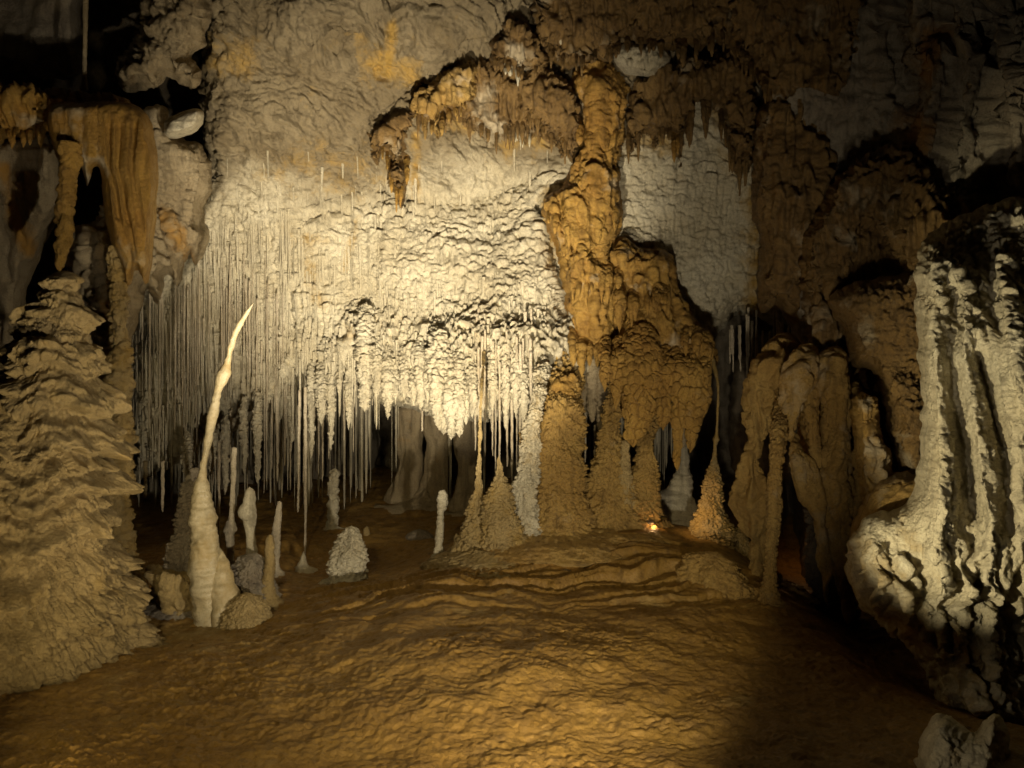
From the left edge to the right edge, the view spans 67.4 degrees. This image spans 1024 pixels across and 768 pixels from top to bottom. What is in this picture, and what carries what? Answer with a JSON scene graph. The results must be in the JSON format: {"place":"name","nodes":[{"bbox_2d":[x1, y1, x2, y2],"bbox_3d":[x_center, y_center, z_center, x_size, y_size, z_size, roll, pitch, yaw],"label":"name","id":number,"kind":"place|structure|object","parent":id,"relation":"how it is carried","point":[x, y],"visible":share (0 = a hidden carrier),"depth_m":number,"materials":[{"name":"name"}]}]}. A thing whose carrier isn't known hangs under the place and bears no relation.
{"place":"outdoors","nodes":[
{"label":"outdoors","id":0,"kind":"place"},
{"bbox_2d":[0,135,58,346],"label":"rock wall","id":1,"kind":"structure","parent":0,"point":[29,179],"depth_m":6.74,"materials":[{"name":"stone"}]},
{"bbox_2d":[0,80,129,148],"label":"rock shelf","id":2,"kind":"object","parent":1,"relation":"attached to","point":[24,107],"visible":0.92,"depth_m":6.17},
{"bbox_2d":[79,0,88,90],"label":"ceiling column","id":3,"kind":"structure","parent":2,"relation":"on","point":[84,86],"depth_m":6.58,"materials":[{"name":"stone"}]},
{"bbox_2d":[47,101,158,285],"bbox_3d":[-3.284,-1.561,6.043,0.963,1.516,0.542,0,0,-6],"label":"drapery","id":4,"kind":"object","parent":2,"relation":"hanging from","point":[114,141],"visible":0.98,"depth_m":5.91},
{"bbox_2d":[0,0,82,79],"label":"cave wall","id":5,"kind":"structure","parent":0,"point":[41,39],"depth_m":7.47,"materials":[{"name":"grey stone"}]},
{"bbox_2d":[0,0,207,303],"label":"cave wall","id":6,"kind":"structure","parent":0,"point":[113,28],"depth_m":9.92,"materials":[{"name":"stone"}]},
{"bbox_2d":[187,288,188,392],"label":"soda straw","id":7,"kind":"object","parent":6,"relation":"hanging from","point":[188,339],"visible":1,"depth_m":7.95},
{"bbox_2d":[131,0,787,480],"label":"cave wall","id":8,"kind":"structure","parent":0,"point":[303,92],"depth_m":7.86,"materials":[{"name":"stone"}]},
{"bbox_2d":[143,461,147,497],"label":"soda straw","id":9,"kind":"object","parent":8,"relation":"hanging from","point":[145,471],"visible":0.98,"depth_m":7.38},
{"bbox_2d":[148,295,150,428],"bbox_3d":[-3.756,-0.245,7.960,0.028,1.416,0.026,0,0,3],"label":"soda straw","id":10,"kind":"object","parent":8,"relation":"hanging from","point":[149,380],"visible":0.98,"depth_m":7.95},
{"bbox_2d":[159,299,160,467],"bbox_3d":[-3.643,-0.074,7.941,0.023,1.887,0.022,0,0,-38],"label":"soda straw","id":11,"kind":"object","parent":8,"relation":"hanging from","point":[159,369],"visible":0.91,"depth_m":7.94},
{"bbox_2d":[160,461,164,511],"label":"soda straw","id":12,"kind":"object","parent":8,"relation":"hanging from","point":[162,478],"visible":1,"depth_m":7.39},
{"bbox_2d":[115,0,212,92],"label":"rock boulder","id":13,"kind":"object","parent":8,"relation":"attached to","point":[169,40],"visible":1,"depth_m":6.53,"materials":[{"name":"stone"}]},
{"bbox_2d":[174,284,176,429],"bbox_3d":[-3.467,-0.300,7.912,0.025,1.556,0.025,0,0,-39],"label":"soda straw","id":14,"kind":"object","parent":8,"relation":"hanging from","point":[175,307],"visible":0.92,"depth_m":7.91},
{"bbox_2d":[179,431,193,475],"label":"hem stalactite","id":15,"kind":"object","parent":8,"relation":"hanging from","point":[186,460],"visible":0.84,"depth_m":7.74},
{"bbox_2d":[191,280,192,401],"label":"soda straw","id":16,"kind":"object","parent":8,"relation":"hanging from","point":[191,346],"visible":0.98,"depth_m":8.06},
{"bbox_2d":[194,293,196,416],"bbox_3d":[-3.318,-0.300,8.054,0.026,1.304,0.029,0,0,-10],"label":"soda straw","id":17,"kind":"object","parent":8,"relation":"hanging from","point":[195,329],"visible":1,"depth_m":8.04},
{"bbox_2d":[198,260,199,375],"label":"soda straw","id":18,"kind":"object","parent":8,"relation":"hanging from","point":[199,313],"visible":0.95,"depth_m":7.95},
{"bbox_2d":[208,426,218,473],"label":"hem stalactite","id":19,"kind":"object","parent":8,"relation":"hanging from","point":[212,457],"visible":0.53,"depth_m":7.69},
{"bbox_2d":[217,441,220,543],"bbox_3d":[-2.824,1.047,7.401,0.033,0.993,0.035,0,0,1],"label":"soda straw","id":20,"kind":"object","parent":8,"relation":"hanging from","point":[219,469],"visible":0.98,"depth_m":7.39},
{"bbox_2d":[219,414,230,493],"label":"hem stalactite","id":21,"kind":"object","parent":8,"relation":"hanging from","point":[224,437],"visible":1,"depth_m":7.72},
{"bbox_2d":[238,396,248,472],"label":"hem stalactite","id":22,"kind":"object","parent":8,"relation":"hanging from","point":[243,427],"visible":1,"depth_m":7.72},
{"bbox_2d":[248,280,250,374],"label":"soda straw","id":23,"kind":"object","parent":8,"relation":"hanging from","point":[249,298],"visible":0.92,"depth_m":7.92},
{"bbox_2d":[251,388,262,482],"bbox_3d":[-2.598,0.524,7.835,0.121,0.960,0.402,0,0,-17],"label":"hem stalactite","id":24,"kind":"object","parent":8,"relation":"hanging from","point":[256,422],"visible":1,"depth_m":7.70},
{"bbox_2d":[256,298,257,390],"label":"soda straw","id":25,"kind":"object","parent":8,"relation":"hanging from","point":[256,339],"visible":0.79,"depth_m":7.94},
{"bbox_2d":[275,386,277,481],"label":"soda straw","id":26,"kind":"object","parent":8,"relation":"hanging from","point":[276,410],"visible":1,"depth_m":8.03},
{"bbox_2d":[284,383,285,465],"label":"soda straw","id":27,"kind":"object","parent":8,"relation":"hanging from","point":[284,424],"visible":1,"depth_m":8.08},
{"bbox_2d":[286,385,298,442],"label":"hem stalactite","id":28,"kind":"object","parent":8,"relation":"hanging from","point":[289,421],"visible":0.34,"depth_m":8.34},
{"bbox_2d":[297,390,300,511],"bbox_3d":[-2.052,0.646,7.396,0.034,1.178,0.035,1,0,-27],"label":"soda straw","id":29,"kind":"object","parent":8,"relation":"hanging from","point":[299,429],"visible":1,"depth_m":7.39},
{"bbox_2d":[303,387,307,553],"bbox_3d":[-1.991,0.833,7.402,0.036,1.619,0.040,0,0,31],"label":"soda straw","id":30,"kind":"object","parent":8,"relation":"hanging from","point":[305,455],"visible":0.99,"depth_m":7.39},
{"bbox_2d":[306,359,315,458],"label":"hem stalactite","id":31,"kind":"object","parent":8,"relation":"hanging from","point":[310,382],"visible":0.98,"depth_m":7.70},
{"bbox_2d":[314,360,326,424],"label":"hem stalactite","id":32,"kind":"object","parent":8,"relation":"hanging from","point":[320,387],"visible":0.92,"depth_m":7.70},
{"bbox_2d":[326,370,336,449],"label":"hem stalactite","id":33,"kind":"object","parent":8,"relation":"hanging from","point":[331,400],"visible":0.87,"depth_m":7.69},
{"bbox_2d":[343,370,353,429],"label":"hem stalactite","id":34,"kind":"object","parent":8,"relation":"hanging from","point":[348,399],"visible":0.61,"depth_m":7.69},
{"bbox_2d":[352,302,375,411],"bbox_3d":[-1.473,-0.278,7.729,0.266,1.120,0.477,0,0,0],"label":"hem stalactite","id":35,"kind":"object","parent":8,"relation":"hanging from","point":[364,348],"visible":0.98,"depth_m":7.58},
{"bbox_2d":[371,335,382,399],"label":"hem stalactite","id":36,"kind":"object","parent":8,"relation":"hanging from","point":[377,357],"visible":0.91,"depth_m":7.56},
{"bbox_2d":[380,343,395,417],"bbox_3d":[-1.226,-0.031,7.649,0.168,0.771,0.390,0,0,0],"label":"hem stalactite","id":37,"kind":"object","parent":8,"relation":"hanging from","point":[387,378],"visible":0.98,"depth_m":7.51},
{"bbox_2d":[398,340,410,400],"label":"hem stalactite","id":38,"kind":"object","parent":8,"relation":"hanging from","point":[404,372],"visible":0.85,"depth_m":7.46},
{"bbox_2d":[408,367,416,405],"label":"hem stalactite","id":39,"kind":"object","parent":8,"relation":"hanging from","point":[412,391],"visible":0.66,"depth_m":7.40},
{"bbox_2d":[413,334,426,410],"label":"hem stalactite","id":40,"kind":"object","parent":8,"relation":"hanging from","point":[419,360],"visible":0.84,"depth_m":7.38},
{"bbox_2d":[423,326,450,425],"bbox_3d":[-0.719,-0.080,7.395,0.276,0.993,0.479,0,0,0],"label":"hem stalactite","id":41,"kind":"object","parent":8,"relation":"hanging from","point":[437,336],"visible":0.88,"depth_m":7.26},
{"bbox_2d":[409,60,477,139],"bbox_3d":[-0.669,-2.808,7.488,0.735,0.947,0.759,0,0,0],"label":"flowstone canopy","id":42,"kind":"object","parent":8,"relation":"attached to","point":[454,86],"visible":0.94,"depth_m":7.27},
{"bbox_2d":[436,331,451,434],"bbox_3d":[-0.658,-0.016,7.406,0.230,1.010,0.459,0,0,0],"label":"hem stalactite","id":43,"kind":"object","parent":8,"relation":"hanging from","point":[442,427],"visible":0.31,"depth_m":7.28},
{"bbox_2d":[441,356,456,439],"bbox_3d":[-0.575,0.106,7.298,0.190,0.847,0.420,0,0,0],"label":"hem stalactite","id":44,"kind":"object","parent":8,"relation":"hanging from","point":[449,413],"visible":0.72,"depth_m":7.14},
{"bbox_2d":[451,347,466,437],"bbox_3d":[-0.494,0.066,7.275,0.167,0.874,0.429,0,0,0],"label":"hem stalactite","id":45,"kind":"object","parent":8,"relation":"hanging from","point":[458,387],"visible":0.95,"depth_m":7.13},
{"bbox_2d":[367,56,563,212],"bbox_3d":[-0.507,-2.563,7.787,2.204,1.783,0.946,0,0,0],"label":"flowstone canopy","id":46,"kind":"object","parent":8,"relation":"attached to","point":[491,114],"visible":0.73,"depth_m":7.50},
{"bbox_2d":[466,353,478,418],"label":"hem stalactite","id":47,"kind":"object","parent":8,"relation":"hanging from","point":[472,377],"visible":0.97,"depth_m":7.09},
{"bbox_2d":[484,329,485,455],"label":"soda straw","id":48,"kind":"object","parent":8,"relation":"hanging from","point":[485,395],"visible":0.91,"depth_m":7.20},
{"bbox_2d":[486,345,498,410],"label":"hem stalactite","id":49,"kind":"object","parent":8,"relation":"hanging from","point":[492,379],"visible":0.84,"depth_m":7.04},
{"bbox_2d":[498,362,500,460],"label":"soda straw","id":50,"kind":"object","parent":8,"relation":"hanging from","point":[499,403],"visible":0.77,"depth_m":7.01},
{"bbox_2d":[500,334,511,429],"bbox_3d":[-0.060,-0.028,7.129,0.121,0.901,0.392,0,0,0],"label":"hem stalactite","id":51,"kind":"object","parent":8,"relation":"hanging from","point":[505,361],"visible":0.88,"depth_m":6.99},
{"bbox_2d":[510,367,513,481],"bbox_3d":[-0.002,0.371,7.029,0.030,1.062,0.033,0,0,21],"label":"soda straw","id":52,"kind":"object","parent":8,"relation":"hanging from","point":[511,421],"visible":0.87,"depth_m":7.02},
{"bbox_2d":[509,343,522,416],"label":"hem stalactite","id":53,"kind":"object","parent":8,"relation":"hanging from","point":[514,378],"visible":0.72,"depth_m":6.96},
{"bbox_2d":[489,14,549,85],"bbox_3d":[0.069,-3.268,7.333,0.621,0.924,0.778,0,0,0],"label":"flowstone canopy","id":54,"kind":"object","parent":8,"relation":"attached to","point":[516,47],"visible":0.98,"depth_m":7.12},
{"bbox_2d":[517,355,529,423],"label":"hem stalactite","id":55,"kind":"object","parent":8,"relation":"hanging from","point":[524,398],"visible":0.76,"depth_m":6.90},
{"bbox_2d":[529,351,532,404],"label":"soda straw","id":56,"kind":"object","parent":8,"relation":"hanging from","point":[531,375],"visible":0.46,"depth_m":6.96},
{"bbox_2d":[515,68,581,163],"bbox_3d":[0.362,-2.664,7.587,0.719,1.113,0.839,0,0,0],"label":"flowstone canopy","id":57,"kind":"object","parent":8,"relation":"attached to","point":[546,99],"visible":0.79,"depth_m":7.32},
{"bbox_2d":[550,373,580,397],"bbox_3d":[0.455,0.265,6.910,0.365,0.770,0.488,0,0,0],"label":"flowstone lobe","id":58,"kind":"object","parent":8,"relation":"attached to","point":[565,384],"visible":0.27,"depth_m":6.76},
{"bbox_2d":[541,60,630,376],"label":"flowstone column","id":59,"kind":"structure","parent":8,"relation":"attached to","point":[582,212],"depth_m":7.24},
{"bbox_2d":[585,355,599,421],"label":"grey stalactite","id":60,"kind":"object","parent":8,"relation":"hanging from","point":[591,385],"visible":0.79,"depth_m":7.25,"materials":[{"name":"stone"}]},
{"bbox_2d":[596,367,607,429],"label":"grey stalactite","id":61,"kind":"object","parent":8,"relation":"hanging from","point":[601,396],"visible":0.41,"depth_m":7.26,"materials":[{"name":"stone"}]},
{"bbox_2d":[530,0,732,75],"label":"flowstone canopy","id":62,"kind":"object","parent":8,"relation":"attached to","point":[571,34],"visible":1,"depth_m":6.88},
{"bbox_2d":[613,42,670,77],"bbox_3d":[1.280,-3.181,7.391,0.594,0.474,0.523,0,0,0],"label":"coral patch","id":63,"kind":"object","parent":8,"relation":"attached to","point":[633,61],"visible":0.69,"depth_m":7.22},
{"bbox_2d":[597,236,718,469],"bbox_3d":[1.379,-0.384,7.126,1.136,2.269,1.424,0,0,10],"label":"flowstone cluster","id":64,"kind":"object","parent":8,"relation":"attached to","point":[657,354],"visible":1,"depth_m":6.69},
{"bbox_2d":[625,44,758,195],"bbox_3d":[1.871,-2.739,7.715,1.504,1.821,1.006,0,0,0],"label":"flowstone canopy","id":65,"kind":"object","parent":8,"relation":"attached to","point":[663,100],"visible":0.98,"depth_m":7.45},
{"bbox_2d":[82,297,898,494],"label":"cave wall","id":66,"kind":"structure","parent":0,"point":[383,446],"depth_m":11.27,"materials":[{"name":"brown stone"}]},
{"bbox_2d":[132,149,673,510],"bbox_3d":[-1.353,-0.389,8.694,7.421,4.224,3.431,0,0,0],"label":"straw bristle","id":67,"kind":"object","parent":66,"relation":"attached to","point":[661,440],"visible":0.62,"depth_m":8.07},
{"bbox_2d":[0,466,1023,767],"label":"ground","id":68,"kind":"structure","parent":0,"point":[640,656],"depth_m":4.02,"materials":[{"name":"stone"}]},
{"bbox_2d":[0,270,168,695],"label":"tiered stalagmite","id":69,"kind":"object","parent":68,"relation":"on","point":[75,598],"visible":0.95,"depth_m":4.33,"materials":[{"name":"stone"}]},
{"bbox_2d":[102,244,147,580],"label":"drip column","id":70,"kind":"structure","parent":68,"relation":"on","point":[120,357],"depth_m":6.05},
{"bbox_2d":[65,104,212,498],"bbox_3d":[-3.375,-0.439,7.054,1.325,4.564,1.311,0,0,-27],"label":"rock buttress","id":71,"kind":"object","parent":68,"relation":"on","point":[184,191],"visible":0.45,"depth_m":6.93,"materials":[{"name":"stone"}]},
{"bbox_2d":[163,108,203,138],"bbox_3d":[-2.928,-2.327,6.752,0.450,0.331,0.397,0,0,0],"label":"rock block","id":72,"kind":"object","parent":71,"relation":"on","point":[184,123],"visible":1,"depth_m":6.65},
{"bbox_2d":[144,564,192,615],"bbox_3d":[-2.485,1.615,5.669,0.414,0.589,0.612,0,0,-25],"label":"lumpy rock","id":73,"kind":"object","parent":68,"relation":"on","point":[171,589],"visible":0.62,"depth_m":5.45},
{"bbox_2d":[144,467,199,620],"bbox_3d":[-2.528,1.291,5.824,1.036,1.324,1.022,0,0,0],"label":"rough stalagmite","id":74,"kind":"object","parent":68,"relation":"on","point":[177,553],"visible":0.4,"depth_m":5.71,"materials":[{"name":"brown stone"}]},
{"bbox_2d":[187,303,253,627],"bbox_3d":[-2.057,0.660,5.340,0.410,2.451,0.342,0,0,39],"label":"leaning stalagmite","id":75,"kind":"object","parent":68,"relation":"on","point":[214,590],"visible":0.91,"depth_m":5.28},
{"bbox_2d":[223,447,236,565],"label":"thin column","id":76,"kind":"structure","parent":68,"relation":"on","point":[229,529],"depth_m":6.08,"materials":[{"name":"stone"}]},
{"bbox_2d":[216,592,273,630],"bbox_3d":[-1.839,1.675,5.245,0.394,0.507,0.418,0,0,39],"label":"dripstone mound","id":77,"kind":"object","parent":68,"relation":"on","point":[247,610],"visible":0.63,"depth_m":5.15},
{"bbox_2d":[238,487,257,553],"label":"stalagmite","id":78,"kind":"object","parent":68,"relation":"on","point":[247,511],"visible":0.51,"depth_m":5.96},
{"bbox_2d":[230,552,282,599],"bbox_3d":[-1.952,1.553,5.762,0.477,0.584,0.498,0,0,0],"label":"dripstone mound","id":79,"kind":"object","parent":68,"relation":"on","point":[247,569],"visible":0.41,"depth_m":5.64,"materials":[{"name":"grey stone"}]},
{"bbox_2d":[261,534,283,610],"bbox_3d":[-1.820,1.475,5.705,0.454,0.723,0.467,0,0,0],"label":"stalagmite","id":80,"kind":"object","parent":68,"relation":"on","point":[274,599],"visible":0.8,"depth_m":5.67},
{"bbox_2d":[271,501,284,577],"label":"stalagmite","id":81,"kind":"object","parent":68,"relation":"on","point":[276,534],"visible":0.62,"depth_m":6.58,"materials":[{"name":"stone"}]},
{"bbox_2d":[295,551,317,573],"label":"stalagmite","id":82,"kind":"object","parent":68,"relation":"on","point":[303,566],"visible":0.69,"depth_m":6.96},
{"bbox_2d":[323,468,343,530],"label":"stalagmite","id":83,"kind":"object","parent":68,"relation":"on","point":[332,504],"visible":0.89,"depth_m":8.15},
{"bbox_2d":[318,525,368,584],"bbox_3d":[-1.393,1.609,6.504,0.941,0.829,0.937,0,0,0],"label":"white cone stalagmite","id":84,"kind":"object","parent":68,"relation":"on","point":[348,560],"visible":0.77,"depth_m":6.40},
{"bbox_2d":[374,407,423,513],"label":"back column","id":85,"kind":"structure","parent":68,"relation":"on","point":[402,489],"depth_m":9.43,"materials":[{"name":"stone"}]},
{"bbox_2d":[405,529,433,540],"bbox_3d":[-0.950,1.585,7.881,0.292,0.205,0.277,0,0,0],"label":"stone","id":86,"kind":"object","parent":68,"relation":"on","point":[418,534],"visible":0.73,"depth_m":7.80,"materials":[{"name":"brown stone"}]},
{"bbox_2d":[412,415,451,511],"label":"back column","id":87,"kind":"structure","parent":68,"relation":"on","point":[434,481],"depth_m":9.39,"materials":[{"name":"stone"}]},
{"bbox_2d":[421,489,447,564],"bbox_3d":[-0.644,1.338,6.709,0.433,0.839,0.410,0,0,0],"label":"stalagmite","id":88,"kind":"object","parent":68,"relation":"on","point":[442,500],"visible":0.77,"depth_m":6.67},
{"bbox_2d":[420,348,485,571],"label":"spindle column","id":89,"kind":"structure","parent":68,"relation":"on","point":[466,538],"depth_m":6.44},
{"bbox_2d":[443,421,478,516],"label":"back column","id":90,"kind":"structure","parent":68,"relation":"on","point":[466,453],"depth_m":9.08,"materials":[{"name":"stone"}]},
{"bbox_2d":[435,455,528,578],"bbox_3d":[-0.058,1.181,6.388,1.182,1.177,1.213,0,0,0],"label":"cone stalagmite","id":91,"kind":"object","parent":68,"relation":"on","point":[502,527],"visible":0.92,"depth_m":6.26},
{"bbox_2d":[480,351,626,567],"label":"thick column","id":92,"kind":"structure","parent":68,"relation":"on","point":[568,537],"depth_m":6.52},
{"bbox_2d":[511,356,551,535],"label":"pale column","id":93,"kind":"structure","parent":92,"relation":"on","point":[525,483],"depth_m":6.49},
{"bbox_2d":[618,440,635,519],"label":"thin column","id":94,"kind":"structure","parent":68,"relation":"on","point":[625,465],"depth_m":6.81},
{"bbox_2d":[583,382,677,545],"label":"squat column","id":95,"kind":"structure","parent":68,"relation":"on","point":[603,491],"depth_m":6.81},
{"bbox_2d":[631,415,677,528],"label":"slim column","id":96,"kind":"structure","parent":68,"relation":"on","point":[645,469],"depth_m":6.91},
{"bbox_2d":[659,488,697,526],"bbox_3d":[1.727,1.508,8.301,0.587,0.844,0.592,0,0,0],"label":"dripstone mound","id":97,"kind":"object","parent":68,"relation":"on","point":[678,508],"visible":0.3,"depth_m":8.09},
{"bbox_2d":[667,445,692,496],"bbox_3d":[1.811,0.890,8.313,0.314,0.777,0.278,0,0,0],"label":"stalagmite","id":98,"kind":"object","parent":97,"relation":"on","point":[681,480],"visible":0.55,"depth_m":8.23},
{"bbox_2d":[688,358,738,551],"bbox_3d":[1.733,0.746,6.806,0.603,1.998,0.617,0,0,0],"label":"needle stalagmite","id":99,"kind":"object","parent":68,"relation":"on","point":[710,521],"visible":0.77,"depth_m":6.72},
{"bbox_2d":[675,551,754,599],"bbox_3d":[1.484,1.550,5.752,0.659,0.598,0.672,0,0,0],"label":"dripstone mound","id":100,"kind":"object","parent":68,"relation":"on","point":[723,574],"visible":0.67,"depth_m":5.59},
{"bbox_2d":[734,528,750,559],"bbox_3d":[2.031,1.507,6.850,0.416,0.456,0.364,0,0,0],"label":"dripstone mound","id":101,"kind":"object","parent":68,"relation":"on","point":[743,546],"visible":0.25,"depth_m":6.75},
{"bbox_2d":[728,324,807,577],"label":"rock wall","id":102,"kind":"structure","parent":68,"relation":"on","point":[738,440],"depth_m":8.38,"materials":[{"name":"stone"}]},
{"bbox_2d":[728,332,820,605],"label":"lumpy column","id":103,"kind":"structure","parent":68,"relation":"on","point":[746,502],"depth_m":6.03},
{"bbox_2d":[755,387,799,612],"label":"twisted column","id":104,"kind":"structure","parent":68,"relation":"on","point":[769,594],"depth_m":5.37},
{"bbox_2d":[777,343,865,624],"bbox_3d":[2.428,0.728,5.970,0.683,2.089,1.132,0,0,20],"label":"flowstone mass","id":105,"kind":"object","parent":68,"relation":"on","point":[818,391],"visible":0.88,"depth_m":5.60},
{"bbox_2d":[802,508,872,631],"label":"popcorn column","id":106,"kind":"structure","parent":68,"relation":"on","point":[832,610],"depth_m":6.01,"materials":[{"name":"stone"}]},
{"bbox_2d":[850,471,915,536],"bbox_3d":[2.560,1.032,4.863,0.804,0.916,0.624,0,0,0],"label":"rock boulder","id":107,"kind":"object","parent":68,"relation":"on","point":[892,492],"visible":0.1,"depth_m":4.77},
{"bbox_2d":[848,392,893,502],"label":"flowstone pillar","id":108,"kind":"structure","parent":107,"relation":"on","point":[873,457],"depth_m":5.04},
{"bbox_2d":[844,196,1023,725],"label":"ribbed flowstone","id":109,"kind":"object","parent":68,"relation":"on","point":[934,567],"visible":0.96,"depth_m":3.98,"materials":[{"name":"stone"}]},
{"bbox_2d":[913,713,1010,767],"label":"rock stub","id":110,"kind":"object","parent":68,"relation":"on","point":[945,741],"visible":0.98,"depth_m":3.00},
{"bbox_2d":[760,0,1023,391],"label":"cave wall","id":111,"kind":"structure","parent":0,"point":[938,85],"depth_m":5.93,"materials":[{"name":"grey stone"}]},
{"bbox_2d":[751,100,837,343],"bbox_3d":[2.647,-1.536,6.897,0.949,2.443,0.920,0,0,0],"label":"flowstone curtain","id":112,"kind":"object","parent":111,"relation":"hanging from","point":[795,160],"visible":0.79,"depth_m":6.68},
{"bbox_2d":[726,0,866,124],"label":"flowstone canopy","id":113,"kind":"object","parent":111,"relation":"attached to","point":[786,48],"visible":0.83,"depth_m":6.62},
{"bbox_2d":[798,227,893,394],"bbox_3d":[2.997,-0.747,6.263,1.226,1.693,0.856,0,0,9],"label":"flowstone curtain","id":114,"kind":"object","parent":111,"relation":"hanging from","point":[821,327],"visible":0.2,"depth_m":6.08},
{"bbox_2d":[797,141,989,301],"bbox_3d":[2.956,-1.266,5.980,1.478,1.453,1.004,0,0,28],"label":"flowstone apron","id":115,"kind":"object","parent":111,"relation":"attached to","point":[900,201],"visible":0.73,"depth_m":5.90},
{"bbox_2d":[828,271,923,473],"bbox_3d":[2.692,0.028,5.399,0.783,1.830,0.984,0,0,15],"label":"popcorn drape","id":116,"kind":"object","parent":115,"relation":"hanging from","point":[876,318],"visible":0.61,"depth_m":5.28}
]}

